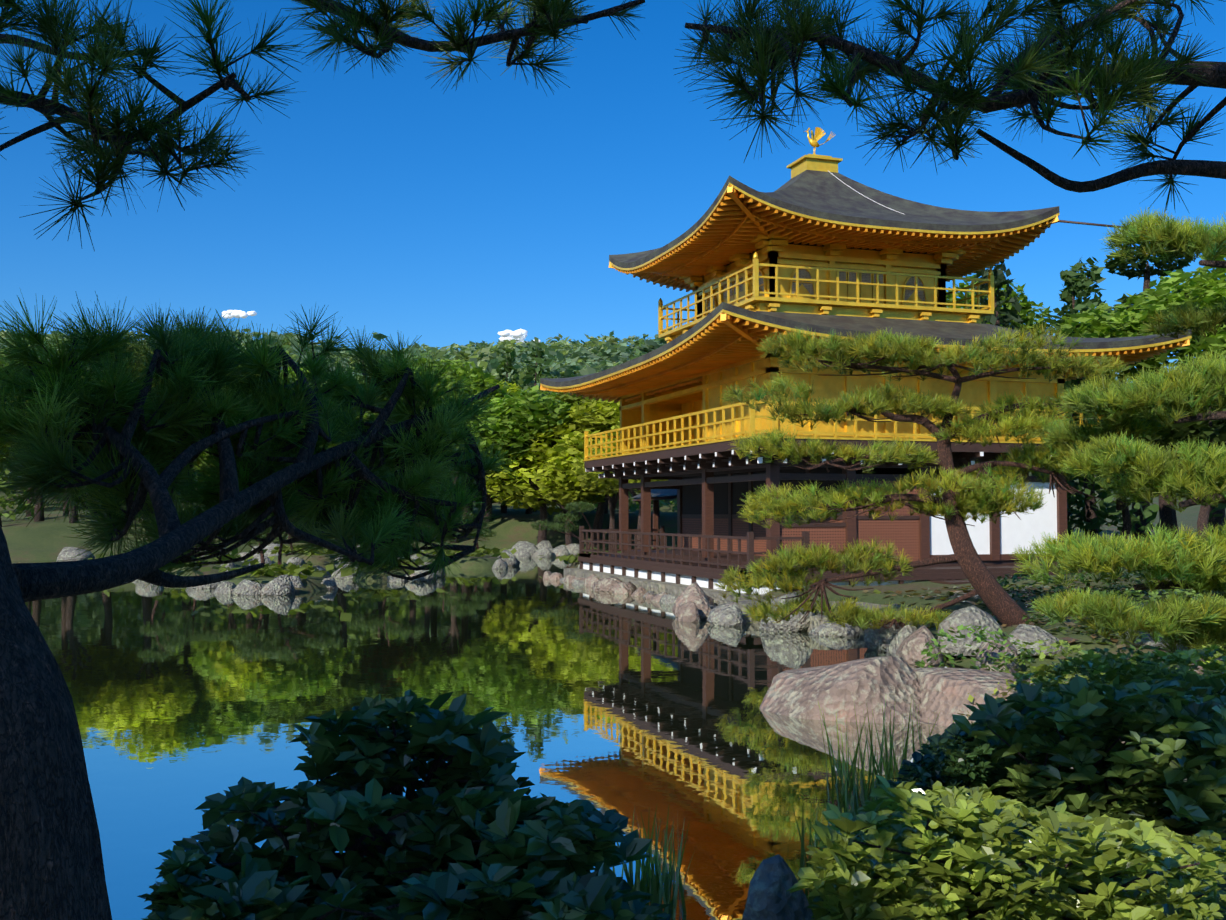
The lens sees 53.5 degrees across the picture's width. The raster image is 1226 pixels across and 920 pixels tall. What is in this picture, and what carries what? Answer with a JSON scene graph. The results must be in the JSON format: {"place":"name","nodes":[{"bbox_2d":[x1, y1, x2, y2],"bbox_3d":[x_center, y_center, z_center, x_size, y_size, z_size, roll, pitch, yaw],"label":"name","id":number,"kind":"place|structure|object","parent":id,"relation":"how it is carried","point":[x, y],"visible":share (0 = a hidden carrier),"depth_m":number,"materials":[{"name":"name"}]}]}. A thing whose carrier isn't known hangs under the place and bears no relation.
{"place":"outdoors","nodes":[
{"label":"outdoors","id":0,"kind":"place"},
{"bbox_2d":[222,310,256,318],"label":"cloud","id":1,"kind":"structure","parent":0,"point":[236,313],"depth_m":2608.37,"materials":[{"name":"white"}]},
{"bbox_2d":[498,329,527,342],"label":"cloud","id":2,"kind":"structure","parent":0,"point":[511,335],"depth_m":2602.74,"materials":[{"name":"white"}]},
{"bbox_2d":[11,553,1072,919],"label":"pond water","id":3,"kind":"structure","parent":0,"point":[185,701],"depth_m":14.87,"materials":[{"name":"blue liquid"}]},
{"bbox_2d":[613,697,939,917],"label":"reeds","id":4,"kind":"object","parent":3,"relation":"in","point":[649,882],"visible":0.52,"depth_m":8.21,"materials":[{"name":"green plant"}]},
{"bbox_2d":[0,383,1225,919],"bbox_3d":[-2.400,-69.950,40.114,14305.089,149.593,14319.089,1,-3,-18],"label":"terrain","id":5,"kind":"structure","parent":0,"point":[46,539],"depth_m":59.91,"materials":[{"name":"green plant"}]},
{"bbox_2d":[0,325,671,499],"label":"hill forest crowns","id":6,"kind":"object","parent":5,"relation":"on","point":[574,358],"visible":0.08,"depth_m":394.43,"materials":[{"name":"green plant"}]},
{"bbox_2d":[88,492,607,583],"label":"shrubs","id":7,"kind":"object","parent":5,"relation":"on","point":[276,569],"depth_m":46.36,"materials":[{"name":"green plant"}]},
{"bbox_2d":[0,0,1225,919],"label":"pine","id":8,"kind":"object","parent":5,"relation":"on","point":[190,348],"depth_m":3.72,"materials":[{"name":"green plant"}]},
{"bbox_2d":[0,242,1225,542],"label":"trees","id":9,"kind":"object","parent":5,"relation":"on","point":[550,428],"visible":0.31,"depth_m":56.45,"materials":[{"name":"green plant"}]},
{"bbox_2d":[0,262,1225,558],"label":"tree trunks","id":10,"kind":"object","parent":5,"relation":"on","point":[1168,518],"depth_m":51.59,"materials":[{"name":"black wood"}]},
{"bbox_2d":[57,540,1223,919],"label":"garden rocks","id":11,"kind":"object","parent":5,"relation":"on","point":[847,690],"visible":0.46,"depth_m":14.04,"materials":[{"name":"stone"}]},
{"bbox_2d":[137,644,1225,919],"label":"bank shrub","id":12,"kind":"object","parent":5,"relation":"on","point":[975,786],"depth_m":4.57,"materials":[{"name":"green plant"}]},
{"bbox_2d":[540,127,1191,632],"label":"golden pavilion","id":13,"kind":"structure","parent":5,"relation":"on","point":[816,243],"depth_m":32.97,"materials":[{"name":"gold metal"}]},
{"bbox_2d":[714,321,1170,630],"bbox_3d":[5.493,0.733,19.425,7.731,5.732,4.046,0,-3,8],"label":"pine","id":14,"kind":"object","parent":5,"relation":"on","point":[978,497],"depth_m":19.15,"materials":[{"name":"green plant"}]},
{"bbox_2d":[810,564,1225,919],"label":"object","id":15,"kind":"object","parent":5,"relation":"on","point":[1032,620],"visible":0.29,"depth_m":17.14,"materials":[{"name":"green plant"}]},
{"bbox_2d":[1009,207,1225,670],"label":"pine","id":16,"kind":"object","parent":5,"relation":"on","point":[1169,556],"depth_m":12.09,"materials":[{"name":"green plant"}]},
{"bbox_2d":[0,0,1225,378],"label":"sky","id":17,"kind":"structure","parent":0,"point":[474,212],"materials":[{"name":"blue"}]}
]}

